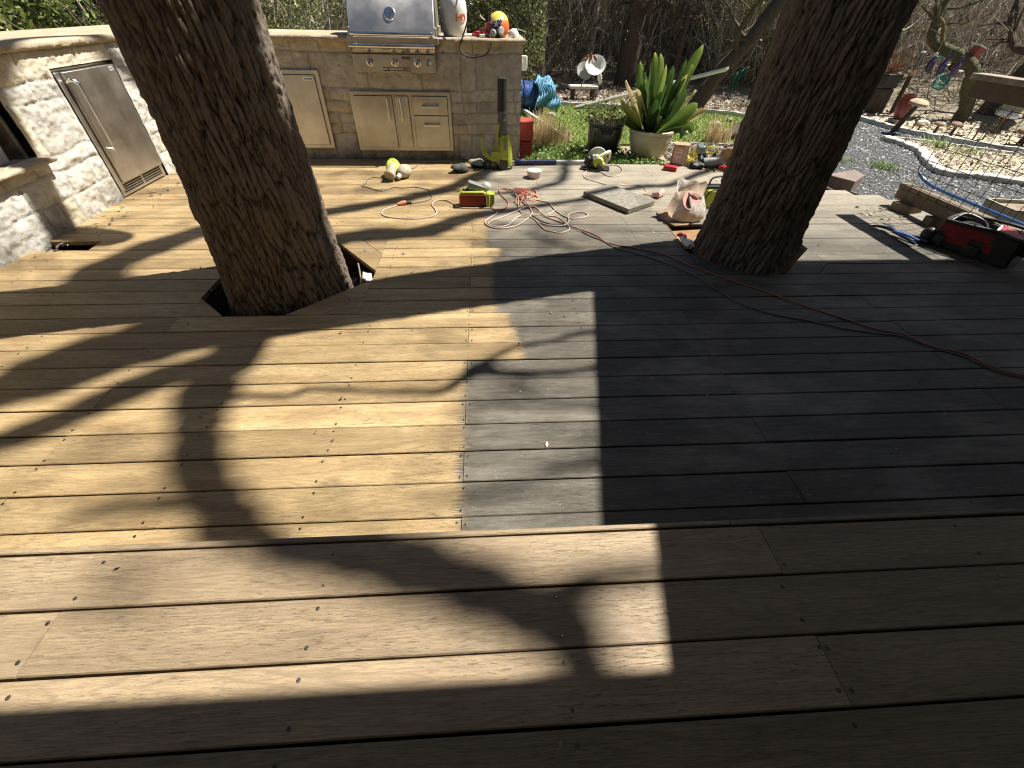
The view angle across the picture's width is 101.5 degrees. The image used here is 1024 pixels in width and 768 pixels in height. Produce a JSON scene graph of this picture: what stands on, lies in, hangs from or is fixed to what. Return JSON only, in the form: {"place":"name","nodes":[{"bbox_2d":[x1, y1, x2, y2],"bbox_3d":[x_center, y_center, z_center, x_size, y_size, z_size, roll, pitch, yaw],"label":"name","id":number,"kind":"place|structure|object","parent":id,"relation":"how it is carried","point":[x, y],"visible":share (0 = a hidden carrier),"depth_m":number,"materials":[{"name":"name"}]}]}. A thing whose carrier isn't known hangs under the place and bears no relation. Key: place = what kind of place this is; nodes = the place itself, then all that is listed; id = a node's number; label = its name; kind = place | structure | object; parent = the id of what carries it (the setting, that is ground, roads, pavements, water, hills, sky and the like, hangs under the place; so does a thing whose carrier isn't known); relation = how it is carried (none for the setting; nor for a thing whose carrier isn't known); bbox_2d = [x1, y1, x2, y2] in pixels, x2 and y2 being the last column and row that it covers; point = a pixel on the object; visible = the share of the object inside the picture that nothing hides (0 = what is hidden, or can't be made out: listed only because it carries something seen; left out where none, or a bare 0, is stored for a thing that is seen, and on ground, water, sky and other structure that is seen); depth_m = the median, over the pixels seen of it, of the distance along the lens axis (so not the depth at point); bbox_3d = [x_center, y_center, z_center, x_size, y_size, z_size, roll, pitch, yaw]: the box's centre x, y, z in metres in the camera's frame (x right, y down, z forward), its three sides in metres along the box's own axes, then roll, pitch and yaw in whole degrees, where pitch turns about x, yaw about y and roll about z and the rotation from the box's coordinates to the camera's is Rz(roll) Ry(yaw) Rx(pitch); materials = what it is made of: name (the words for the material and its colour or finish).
{"place":"outdoors","nodes":[
{"label":"outdoors","id":0,"kind":"place"},
{"bbox_2d":[85,1,1023,342],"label":"ground","id":1,"kind":"structure","parent":0,"point":[945,107],"depth_m":8.97,"materials":[{"name":"soil"}]},
{"bbox_2d":[0,0,108,30],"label":"hedge","id":2,"kind":"object","parent":1,"relation":"on","point":[7,20],"visible":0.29,"depth_m":5.06,"materials":[{"name":"green plant"}]},
{"bbox_2d":[0,0,346,30],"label":"shrub","id":3,"kind":"object","parent":1,"relation":"on","point":[278,11],"visible":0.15,"depth_m":6.12,"materials":[{"name":"green plant"}]},
{"bbox_2d":[97,0,353,316],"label":"oak tree","id":4,"kind":"object","parent":1,"relation":"on","point":[207,76],"visible":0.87,"depth_m":1.97,"materials":[{"name":"brown plant"}]},
{"bbox_2d":[0,25,526,267],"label":"stone counter","id":5,"kind":"object","parent":1,"relation":"on","point":[56,180],"visible":0.56,"depth_m":3.51,"materials":[{"name":"stone"}]},
{"bbox_2d":[49,61,165,196],"bbox_3d":[-3.517,-2.196,3.629,0.392,0.910,0.690,-1,42,-3],"label":"outdoor refrigerator","id":6,"kind":"object","parent":5,"relation":"in","point":[96,96],"visible":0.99,"depth_m":3.55,"materials":[{"name":"silver metal"}]},
{"bbox_2d":[280,69,335,147],"bbox_3d":[-2.156,-2.888,4.425,0.395,0.700,0.062,-1,42,-3],"label":"cabinet","id":7,"kind":"object","parent":5,"relation":"attached to","point":[305,93],"visible":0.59,"depth_m":4.38,"materials":[{"name":"silver metal"}]},
{"bbox_2d":[282,74,330,144],"bbox_3d":[-2.160,-2.876,4.412,0.323,0.628,0.016,-1,42,-3],"label":"door","id":8,"kind":"structure","parent":7,"relation":"in","point":[303,95],"depth_m":4.39,"materials":[{"name":"silver metal"}]},
{"bbox_2d":[346,0,440,72],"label":"gas grill","id":9,"kind":"object","parent":5,"relation":"on","point":[398,36],"visible":0.99,"depth_m":3.98,"materials":[{"name":"silver metal"}]},
{"bbox_2d":[349,91,453,150],"bbox_3d":[-1.175,-2.827,4.526,1.039,0.550,0.104,-1,42,-3],"label":"storage cabinet","id":10,"kind":"object","parent":5,"relation":"attached to","point":[401,121],"visible":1,"depth_m":4.51,"materials":[{"name":"silver metal"}]},
{"bbox_2d":[440,0,466,36],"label":"sprayer jug","id":11,"kind":"object","parent":5,"relation":"on","point":[453,16],"visible":0.97,"depth_m":4.02,"materials":[{"name":"white plastic"}]},
{"bbox_2d":[459,0,491,57],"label":"spray hose","id":12,"kind":"object","parent":11,"relation":"attached to","point":[480,35],"visible":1,"depth_m":4.11,"materials":[{"name":"black rubber"}]},
{"bbox_2d":[488,11,525,37],"bbox_3d":[-0.046,-3.590,4.177,0.399,0.197,0.272,-1,42,-3],"label":"hard hat","id":13,"kind":"object","parent":5,"relation":"on","point":[498,19],"visible":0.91,"depth_m":4.09,"materials":[{"name":"yellow plastic"}]},
{"bbox_2d":[307,0,595,80],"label":"shrub","id":14,"kind":"object","parent":1,"relation":"on","point":[483,8],"visible":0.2,"depth_m":7.97,"materials":[{"name":"green plant"}]},
{"bbox_2d":[205,186,832,530],"bbox_3d":[0.361,-0.807,3.069,7.019,0.180,4.770,-1,42,-3],"label":"deck frame","id":15,"kind":"object","parent":1,"relation":"on","point":[216,299],"depth_m":2.75,"materials":[{"name":"brown wood"}]},
{"bbox_2d":[0,159,1023,549],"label":"deck","id":16,"kind":"structure","parent":15,"relation":"on","point":[456,407],"depth_m":2.03,"materials":[{"name":"brown wood"}]},
{"bbox_2d":[384,158,410,180],"bbox_3d":[-1.148,-2.156,4.206,0.256,0.162,0.277,-1,42,-3],"label":"orbital sander","id":17,"kind":"object","parent":16,"relation":"on","point":[394,167],"visible":1,"depth_m":4.17,"materials":[{"name":"plastic"}]},
{"bbox_2d":[381,193,532,228],"bbox_3d":[-0.468,-1.503,3.604,1.292,0.034,0.765,-1,42,-3],"label":"extension cord","id":18,"kind":"object","parent":16,"relation":"on","point":[402,203],"visible":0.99,"depth_m":3.62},
{"bbox_2d":[451,163,468,172],"bbox_3d":[-0.548,-2.284,4.418,0.198,0.089,0.136,-1,42,-3],"label":"knee pad","id":19,"kind":"object","parent":16,"relation":"on","point":[460,168],"visible":1,"depth_m":4.38,"materials":[{"name":"rubber"}]},
{"bbox_2d":[459,180,494,207],"bbox_3d":[-0.309,-1.676,3.673,0.307,0.195,0.165,-1,42,-3],"label":"belt sander","id":20,"kind":"object","parent":16,"relation":"on","point":[473,193],"visible":1,"depth_m":3.64,"materials":[{"name":"plastic"}]},
{"bbox_2d":[481,77,512,169],"bbox_3d":[-0.155,-2.656,4.309,0.339,0.803,0.189,-1,42,-3],"label":"leaf blower","id":21,"kind":"object","parent":16,"relation":"on","point":[500,158],"visible":1,"depth_m":4.36,"materials":[{"name":"plastic"}]},
{"bbox_2d":[491,188,538,209],"bbox_3d":[0.043,-1.728,3.835,0.400,0.074,0.585,5,43,4],"label":"extension cord","id":22,"kind":"object","parent":16,"relation":"on","point":[527,191],"visible":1,"depth_m":3.86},
{"bbox_2d":[7,625,1023,765],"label":"deck frame","id":23,"kind":"object","parent":16,"relation":"on","point":[517,731],"depth_m":1.02,"materials":[{"name":"brown wood"}]},
{"bbox_2d":[0,508,1023,767],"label":"deck","id":24,"kind":"structure","parent":23,"relation":"on","point":[158,652],"depth_m":0.99,"materials":[{"name":"brown wood"}]},
{"bbox_2d":[488,197,569,232],"bbox_3d":[0.212,-1.402,3.513,0.647,0.033,0.634,19,45,18],"label":"extension cord","id":25,"kind":"object","parent":16,"relation":"on","point":[528,216],"visible":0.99,"depth_m":3.53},
{"bbox_2d":[527,168,542,178],"bbox_3d":[0.230,-2.183,4.339,0.153,0.073,0.153,32,50,29],"label":"plastic tub","id":26,"kind":"object","parent":16,"relation":"on","point":[533,173],"visible":1,"depth_m":4.30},
{"bbox_2d":[512,159,583,164],"bbox_3d":[0.307,-2.485,4.683,1.021,0.060,0.062,-3,43,-5],"label":"telescoping pole","id":27,"kind":"object","parent":16,"relation":"on","point":[533,161],"visible":0.84,"depth_m":4.67,"materials":[{"name":"blue plastic"}]},
{"bbox_2d":[534,199,588,225],"bbox_3d":[0.316,-1.476,3.609,0.586,0.018,0.446,28,49,26],"label":"extension cord","id":28,"kind":"object","parent":16,"relation":"on","point":[562,214],"visible":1,"depth_m":3.58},
{"bbox_2d":[582,147,610,170],"bbox_3d":[0.925,-2.444,4.544,0.308,0.207,0.216,4,42,2],"label":"circular saw","id":29,"kind":"object","parent":16,"relation":"on","point":[595,158],"visible":1,"depth_m":4.54,"materials":[{"name":"yellow plastic"}]},
{"bbox_2d":[583,184,654,213],"bbox_3d":[0.986,-1.727,3.881,0.381,0.040,0.575,-26,49,-27],"label":"loose board","id":30,"kind":"object","parent":16,"relation":"on","point":[620,199],"visible":1,"depth_m":3.82,"materials":[{"name":"wood"}]},
{"bbox_2d":[583,163,664,197],"bbox_3d":[1.079,-2.100,4.277,0.553,0.066,1.115,-10,44,-13],"label":"power cord","id":31,"kind":"object","parent":16,"relation":"on","point":[660,193],"visible":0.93,"depth_m":4.21,"materials":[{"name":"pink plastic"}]},
{"bbox_2d":[657,208,690,226],"bbox_3d":[1.437,-1.435,3.599,0.365,0.009,0.390,-1,42,-3],"label":"plywood scrap","id":32,"kind":"object","parent":16,"relation":"on","point":[663,215],"visible":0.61,"depth_m":3.54,"materials":[{"name":"wood"}]},
{"bbox_2d":[668,177,706,222],"bbox_3d":[1.490,-1.540,3.496,0.306,0.308,0.271,-1,42,-3],"label":"plastic bag","id":33,"kind":"object","parent":32,"relation":"on","point":[678,211],"visible":0.96,"depth_m":3.48,"materials":[{"name":"plastic"}]},
{"bbox_2d":[682,191,698,209],"bbox_3d":[1.471,-1.502,3.432,0.173,0.143,0.095,-26,49,-27],"label":"sanding disc","id":34,"kind":"object","parent":33,"relation":"in","point":[688,199],"visible":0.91,"depth_m":3.41,"materials":[{"name":"pink paper"}]},
{"bbox_2d":[669,141,690,165],"bbox_3d":[1.915,-2.623,4.768,0.170,0.215,0.138,15,44,15],"label":"cardboard box","id":35,"kind":"object","parent":16,"relation":"on","point":[680,153],"visible":1,"depth_m":4.72,"materials":[{"name":"brown cardboard"}]},
{"bbox_2d":[666,225,699,250],"bbox_3d":[1.521,-1.179,3.364,0.454,0.045,0.420,-1,42,-3],"label":"plywood scrap","id":36,"kind":"object","parent":16,"relation":"on","point":[691,234],"visible":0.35,"depth_m":3.42,"materials":[{"name":"wood"}]},
{"bbox_2d":[676,232,694,247],"bbox_3d":[1.321,-1.090,3.182,0.075,0.043,0.227,-1,42,-3],"label":"paper packet","id":37,"kind":"object","parent":16,"relation":"on","point":[685,241],"visible":1,"depth_m":3.17,"materials":[{"name":"white paper"}]},
{"bbox_2d":[689,161,717,169],"bbox_3d":[2.203,-2.461,4.709,0.395,0.074,0.157,4,42,3],"label":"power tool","id":38,"kind":"object","parent":16,"relation":"on","point":[698,165],"visible":0.88,"depth_m":4.67,"materials":[{"name":"black"}]},
{"bbox_2d":[696,143,725,166],"bbox_3d":[2.236,-2.563,4.701,0.322,0.215,0.210,-1,42,-3],"label":"cordless drill","id":39,"kind":"object","parent":38,"relation":"on","point":[709,161],"visible":0.94,"depth_m":4.66,"materials":[{"name":"grey plastic"}]},
{"bbox_2d":[704,175,722,207],"bbox_3d":[1.892,-1.730,3.765,0.366,0.242,0.166,-1,42,-3],"label":"tool tote","id":40,"kind":"object","parent":16,"relation":"on","point":[710,193],"visible":0.35,"depth_m":3.73,"materials":[{"name":"fabric"}]},
{"bbox_2d":[524,199,1023,376],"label":"extension cord","id":41,"kind":"object","parent":16,"relation":"on","point":[973,357],"visible":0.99,"depth_m":2.57,"materials":[{"name":"rubber"}]},
{"bbox_2d":[532,215,1023,378],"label":"extension cord","id":42,"kind":"object","parent":16,"relation":"on","point":[973,360],"visible":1,"depth_m":2.45,"materials":[{"name":"rubber"}]},
{"bbox_2d":[870,223,919,243],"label":"garden shears","id":43,"kind":"object","parent":16,"relation":"on","point":[903,235],"visible":1,"depth_m":3.36,"materials":[{"name":"blue paint"}]},
{"bbox_2d":[889,200,921,214],"bbox_3d":[3.598,-1.613,3.812,0.200,0.070,0.160,-11,44,-13],"label":"lumber","id":44,"kind":"object","parent":16,"relation":"on","point":[901,207],"visible":0.74,"depth_m":3.77,"materials":[{"name":"wood"}]},
{"bbox_2d":[894,188,1023,258],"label":"lumber","id":45,"kind":"object","parent":44,"relation":"on","point":[927,205],"visible":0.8,"depth_m":3.62,"materials":[{"name":"wood"}]},
{"bbox_2d":[899,183,1023,232],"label":"lumber","id":46,"kind":"object","parent":45,"relation":"on","point":[934,199],"visible":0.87,"depth_m":3.50,"materials":[{"name":"wood"}]},
{"bbox_2d":[917,165,1023,225],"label":"blue pipe","id":47,"kind":"object","parent":46,"relation":"on","point":[969,202],"visible":0.9,"depth_m":3.40,"materials":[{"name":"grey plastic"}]},
{"bbox_2d":[921,215,944,227],"bbox_3d":[3.606,-1.383,3.562,0.140,0.066,0.100,6,43,5],"label":"lumber","id":48,"kind":"object","parent":16,"relation":"on","point":[931,221],"visible":0.67,"depth_m":3.54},
{"bbox_2d":[902,73,1023,252],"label":"railing","id":49,"kind":"object","parent":16,"relation":"on","point":[1001,89],"visible":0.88,"depth_m":3.12,"materials":[{"name":"metal"}]},
{"bbox_2d":[919,212,1023,267],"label":"tool bag","id":50,"kind":"object","parent":16,"relation":"on","point":[989,243],"visible":0.92,"depth_m":3.08,"materials":[{"name":"red fabric"}]},
{"bbox_2d":[997,225,1023,239],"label":"red tool case","id":51,"kind":"object","parent":50,"relation":"in","point":[1010,231],"visible":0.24,"depth_m":2.99,"materials":[{"name":"plastic"}]},
{"bbox_2d":[184,240,839,316],"bbox_3d":[0.190,-0.841,2.945,4.246,0.028,1.085,-4,43,-6],"label":"deck board","id":52,"kind":"object","parent":15,"relation":"on","point":[808,261],"visible":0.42,"depth_m":2.88,"materials":[{"name":"brown wood"}]},
{"bbox_2d":[15,0,1023,64],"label":"woodland","id":53,"kind":"object","parent":1,"relation":"on","point":[901,36],"depth_m":10.81,"materials":[{"name":"plant"}]},
{"bbox_2d":[520,141,532,158],"bbox_3d":[0.131,-2.903,5.173,0.225,0.205,0.250,-1,42,-3],"label":"red crate","id":54,"kind":"object","parent":1,"relation":"on","point":[525,147],"visible":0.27,"depth_m":5.06,"materials":[{"name":"paint"}]},
{"bbox_2d":[520,117,533,140],"bbox_3d":[0.135,-3.062,5.028,0.225,0.205,0.250,-1,42,-3],"label":"red crate","id":55,"kind":"object","parent":54,"relation":"on","point":[526,128],"visible":0.58,"depth_m":4.94,"materials":[{"name":"paint"}]},
{"bbox_2d":[42,78,1023,745],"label":"fallen leaves","id":56,"kind":"object","parent":1,"relation":"on","point":[714,104],"visible":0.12,"depth_m":6.34,"materials":[{"name":"plant"}]},
{"bbox_2d":[469,0,769,78],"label":"brushwood","id":57,"kind":"object","parent":56,"relation":"on","point":[611,32],"depth_m":9.72,"materials":[{"name":"plant"}]},
{"bbox_2d":[523,0,554,76],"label":"sapling","id":58,"kind":"object","parent":1,"relation":"on","point":[542,68],"visible":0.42,"depth_m":8.74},
{"bbox_2d":[521,106,576,148],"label":"dry grass","id":59,"kind":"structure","parent":1,"relation":"on","point":[542,130],"depth_m":5.47,"materials":[{"name":"plant"}]},
{"bbox_2d":[552,121,579,146],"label":"dry grass","id":60,"kind":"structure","parent":1,"relation":"on","point":[569,138],"depth_m":5.62,"materials":[{"name":"plant"}]},
{"bbox_2d":[568,84,597,99],"bbox_3d":[1.423,-5.861,8.453,0.560,0.282,0.260,-1,42,-3],"label":"garden bench","id":61,"kind":"object","parent":1,"relation":"on","point":[573,87],"visible":0.8,"depth_m":8.34,"materials":[{"name":"white stone"}]},
{"bbox_2d":[568,0,611,79],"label":"sapling","id":62,"kind":"object","parent":1,"relation":"on","point":[592,46],"visible":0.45,"depth_m":9.69,"materials":[{"name":"plant"}]},
{"bbox_2d":[577,52,605,100],"bbox_3d":[1.493,-5.841,8.029,0.523,0.830,0.271,-1,42,-3],"label":"metal flower","id":63,"kind":"object","parent":1,"relation":"on","point":[591,65],"visible":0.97,"depth_m":7.93,"materials":[{"name":"white metal"}]},
{"bbox_2d":[522,137,668,164],"bbox_3d":[0.962,-2.944,5.326,1.778,0.164,1.198,-1,42,-3],"label":"ground cover","id":64,"kind":"object","parent":1,"relation":"on","point":[556,153],"visible":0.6,"depth_m":5.19,"materials":[{"name":"plant"}]},
{"bbox_2d":[561,78,636,155],"bbox_3d":[1.131,-3.265,5.223,1.050,0.868,0.866,14,44,14],"label":"potted plant","id":65,"kind":"object","parent":1,"relation":"on","point":[605,133],"visible":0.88,"depth_m":5.13,"materials":[{"name":"green plant"}]},
{"bbox_2d":[482,0,744,81],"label":"woodland","id":66,"kind":"object","parent":1,"relation":"on","point":[658,46],"visible":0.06,"depth_m":9.85,"materials":[{"name":"plant"}]},
{"bbox_2d":[489,0,768,78],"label":"undergrowth","id":67,"kind":"object","parent":1,"relation":"on","point":[666,36],"depth_m":9.94,"materials":[{"name":"plant"}]},
{"bbox_2d":[619,45,706,162],"bbox_3d":[1.752,-3.289,4.951,1.070,1.139,0.549,-1,42,-3],"label":"potted plant","id":68,"kind":"object","parent":1,"relation":"on","point":[660,113],"visible":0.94,"depth_m":4.89,"materials":[{"name":"green plant"}]},
{"bbox_2d":[609,0,727,87],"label":"woodland tree","id":69,"kind":"object","parent":1,"relation":"on","point":[629,53],"visible":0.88,"depth_m":9.16,"materials":[{"name":"brown plant"}]},
{"bbox_2d":[626,0,728,85],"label":"sapling","id":70,"kind":"object","parent":1,"relation":"on","point":[677,56],"visible":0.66,"depth_m":9.19,"materials":[{"name":"brown plant"}]},
{"bbox_2d":[669,145,716,170],"bbox_3d":[2.155,-2.710,5.013,0.584,0.263,0.472,-1,42,-3],"label":"ground cover","id":71,"kind":"object","parent":1,"relation":"on","point":[690,157],"visible":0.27,"depth_m":4.97,"materials":[{"name":"yellow plant"}]},
{"bbox_2d":[688,0,786,108],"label":"woodland tree","id":72,"kind":"object","parent":1,"relation":"on","point":[740,50],"visible":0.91,"depth_m":7.33,"materials":[{"name":"brown plant"}]},
{"bbox_2d":[693,2,785,99],"bbox_3d":[4.581,-7.845,7.121,2.728,5.154,1.466,-11,44,-13],"label":"sapling","id":73,"kind":"object","parent":1,"relation":"on","point":[753,86],"visible":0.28,"depth_m":8.45,"materials":[{"name":"brown plant"}]},
{"bbox_2d":[729,66,749,91],"bbox_3d":[4.511,-6.067,8.351,0.306,0.440,0.047,-1,42,-3],"label":"green cloth","id":74,"kind":"object","parent":73,"relation":"hanging from","point":[736,78],"visible":1,"depth_m":8.32,"materials":[{"name":"fabric"}]},
{"bbox_2d":[688,0,918,274],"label":"oak tree","id":75,"kind":"object","parent":1,"relation":"on","point":[824,67],"visible":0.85,"depth_m":2.42,"materials":[{"name":"brown plant"}]},
{"bbox_2d":[891,98,928,131],"bbox_3d":[6.196,-4.166,6.523,0.268,0.476,0.310,-33,52,-32],"label":"stone mushroom","id":76,"kind":"object","parent":1,"relation":"on","point":[918,102],"visible":0.98,"depth_m":6.43,"materials":[{"name":"beige stone"}]},
{"bbox_2d":[860,116,1023,152],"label":"kerb","id":77,"kind":"structure","parent":1,"relation":"on","point":[889,126],"depth_m":6.37,"materials":[{"name":"concrete"}]},
{"bbox_2d":[891,136,1023,155],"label":"kerb","id":78,"kind":"structure","parent":1,"relation":"on","point":[990,149],"depth_m":5.90,"materials":[{"name":"concrete"}]},
{"bbox_2d":[521,104,743,145],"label":"lawn","id":79,"kind":"structure","parent":0,"point":[627,143],"depth_m":6.78,"materials":[{"name":"plant"}]},
{"bbox_2d":[521,74,560,112],"bbox_3d":[0.185,-4.992,7.210,1.258,0.556,0.672,-1,42,-3],"label":"tarp roll","id":80,"kind":"object","parent":79,"relation":"on","point":[538,93],"visible":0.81,"depth_m":7.06,"materials":[{"name":"blue plastic"}]},
{"bbox_2d":[575,67,728,108],"bbox_3d":[2.485,-5.318,7.534,2.667,0.679,0.101,-1,42,-3],"label":"white plank","id":81,"kind":"object","parent":79,"relation":"on","point":[713,72],"visible":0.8,"depth_m":7.53,"materials":[{"name":"paint"}]},
{"bbox_2d":[561,101,744,116],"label":"kerb","id":82,"kind":"structure","parent":79,"relation":"on","point":[714,111],"depth_m":7.55,"materials":[{"name":"concrete"}]},
{"bbox_2d":[698,115,738,145],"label":"dry grass","id":83,"kind":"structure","parent":79,"relation":"on","point":[716,134],"depth_m":5.84,"materials":[{"name":"plant"}]},
{"bbox_2d":[834,122,1023,208],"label":"gravel path","id":84,"kind":"structure","parent":0,"point":[985,185],"depth_m":4.97,"materials":[{"name":"gravel"}]},
{"bbox_2d":[828,170,864,191],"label":"stone block","id":85,"kind":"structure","parent":84,"relation":"on","point":[850,181],"depth_m":4.50,"materials":[{"name":"stone"}]},
{"bbox_2d":[867,158,902,172],"bbox_3d":[4.619,-2.705,5.139,0.544,0.092,0.536,-1,42,-3],"label":"grass tuft","id":86,"kind":"object","parent":84,"relation":"on","point":[885,166],"visible":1,"depth_m":5.12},
{"bbox_2d":[978,198,1023,222],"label":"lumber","id":87,"kind":"object","parent":84,"relation":"on","point":[1016,204],"visible":0.42,"depth_m":3.83,"materials":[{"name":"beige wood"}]},
{"bbox_2d":[861,111,1023,147],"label":"garden bed","id":88,"kind":"object","parent":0,"point":[985,139],"visible":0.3,"depth_m":6.74,"materials":[{"name":"stone"}]},
{"bbox_2d":[666,0,992,87],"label":"shrub","id":89,"kind":"object","parent":88,"relation":"on","point":[757,55],"visible":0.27,"depth_m":9.20,"materials":[{"name":"green plant"}]},
{"bbox_2d":[864,87,893,113],"bbox_3d":[6.755,-5.197,7.729,0.220,0.440,0.220,-1,42,-3],"label":"wooden stump","id":90,"kind":"object","parent":88,"relation":"on","point":[879,100],"visible":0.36,"depth_m":7.65,"materials":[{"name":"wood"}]},
{"bbox_2d":[877,42,924,88],"bbox_3d":[6.820,-5.617,7.342,0.723,0.695,0.582,33,51,30],"label":"dark planter","id":91,"kind":"object","parent":90,"relation":"on","point":[889,79],"visible":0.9,"depth_m":7.40,"materials":[{"name":"black plastic"}]},
{"bbox_2d":[887,93,917,123],"bbox_3d":[6.537,-4.599,6.998,0.260,0.405,0.256,-1,42,-3],"label":"red vase","id":92,"kind":"object","parent":88,"relation":"on","point":[903,107],"visible":0.84,"depth_m":6.93,"materials":[{"name":"ceramic"}]},
{"bbox_2d":[889,51,926,112],"bbox_3d":[7.034,-5.338,7.487,0.071,0.965,0.370,34,51,30],"label":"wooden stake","id":93,"kind":"object","parent":88,"relation":"on","point":[908,80],"visible":0.96,"depth_m":7.46,"materials":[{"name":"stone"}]},
{"bbox_2d":[885,0,1023,101],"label":"undergrowth","id":94,"kind":"object","parent":88,"relation":"on","point":[992,5],"depth_m":8.55,"materials":[{"name":"plant"}]},
{"bbox_2d":[906,0,1010,121],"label":"woodland tree","id":95,"kind":"object","parent":88,"relation":"on","point":[970,63],"visible":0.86,"depth_m":7.05,"materials":[{"name":"brown plant"}]},
{"bbox_2d":[933,43,961,89],"bbox_3d":[7.322,-5.298,6.994,0.215,0.638,0.183,-1,42,-3],"label":"teal ornament","id":96,"kind":"object","parent":95,"relation":"hanging from","point":[944,84],"visible":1,"depth_m":7.12,"materials":[{"name":"glass"}]},
{"bbox_2d":[968,1,1005,58],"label":"birdhouse","id":97,"kind":"object","parent":95,"relation":"hanging from","point":[977,50],"visible":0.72,"depth_m":6.90,"materials":[{"name":"plastic"}]},
{"bbox_2d":[976,0,1023,116],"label":"woodland tree","id":98,"kind":"object","parent":88,"relation":"on","point":[1014,44],"visible":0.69,"depth_m":7.15,"materials":[{"name":"brown plant"}]},
{"bbox_2d":[995,109,1018,131],"bbox_3d":[7.862,-4.204,6.712,0.299,0.326,0.295,-1,42,-3],"label":"stone mushroom","id":99,"kind":"object","parent":88,"relation":"on","point":[1015,116],"visible":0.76,"depth_m":6.59,"materials":[{"name":"grey stone"}]},
{"bbox_2d":[882,138,1023,177],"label":"garden bed","id":100,"kind":"object","parent":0,"point":[989,160],"visible":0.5,"depth_m":5.38,"materials":[{"name":"gravel"}]},
{"bbox_2d":[911,135,955,149],"bbox_3d":[5.930,-3.413,5.887,0.494,0.179,0.523,25,47,23],"label":"grass tuft","id":101,"kind":"object","parent":100,"relation":"on","point":[937,142],"visible":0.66,"depth_m":5.85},
{"bbox_2d":[880,135,1023,185],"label":"kerb","id":102,"kind":"structure","parent":100,"relation":"on","point":[925,154],"depth_m":4.99,"materials":[{"name":"concrete"}]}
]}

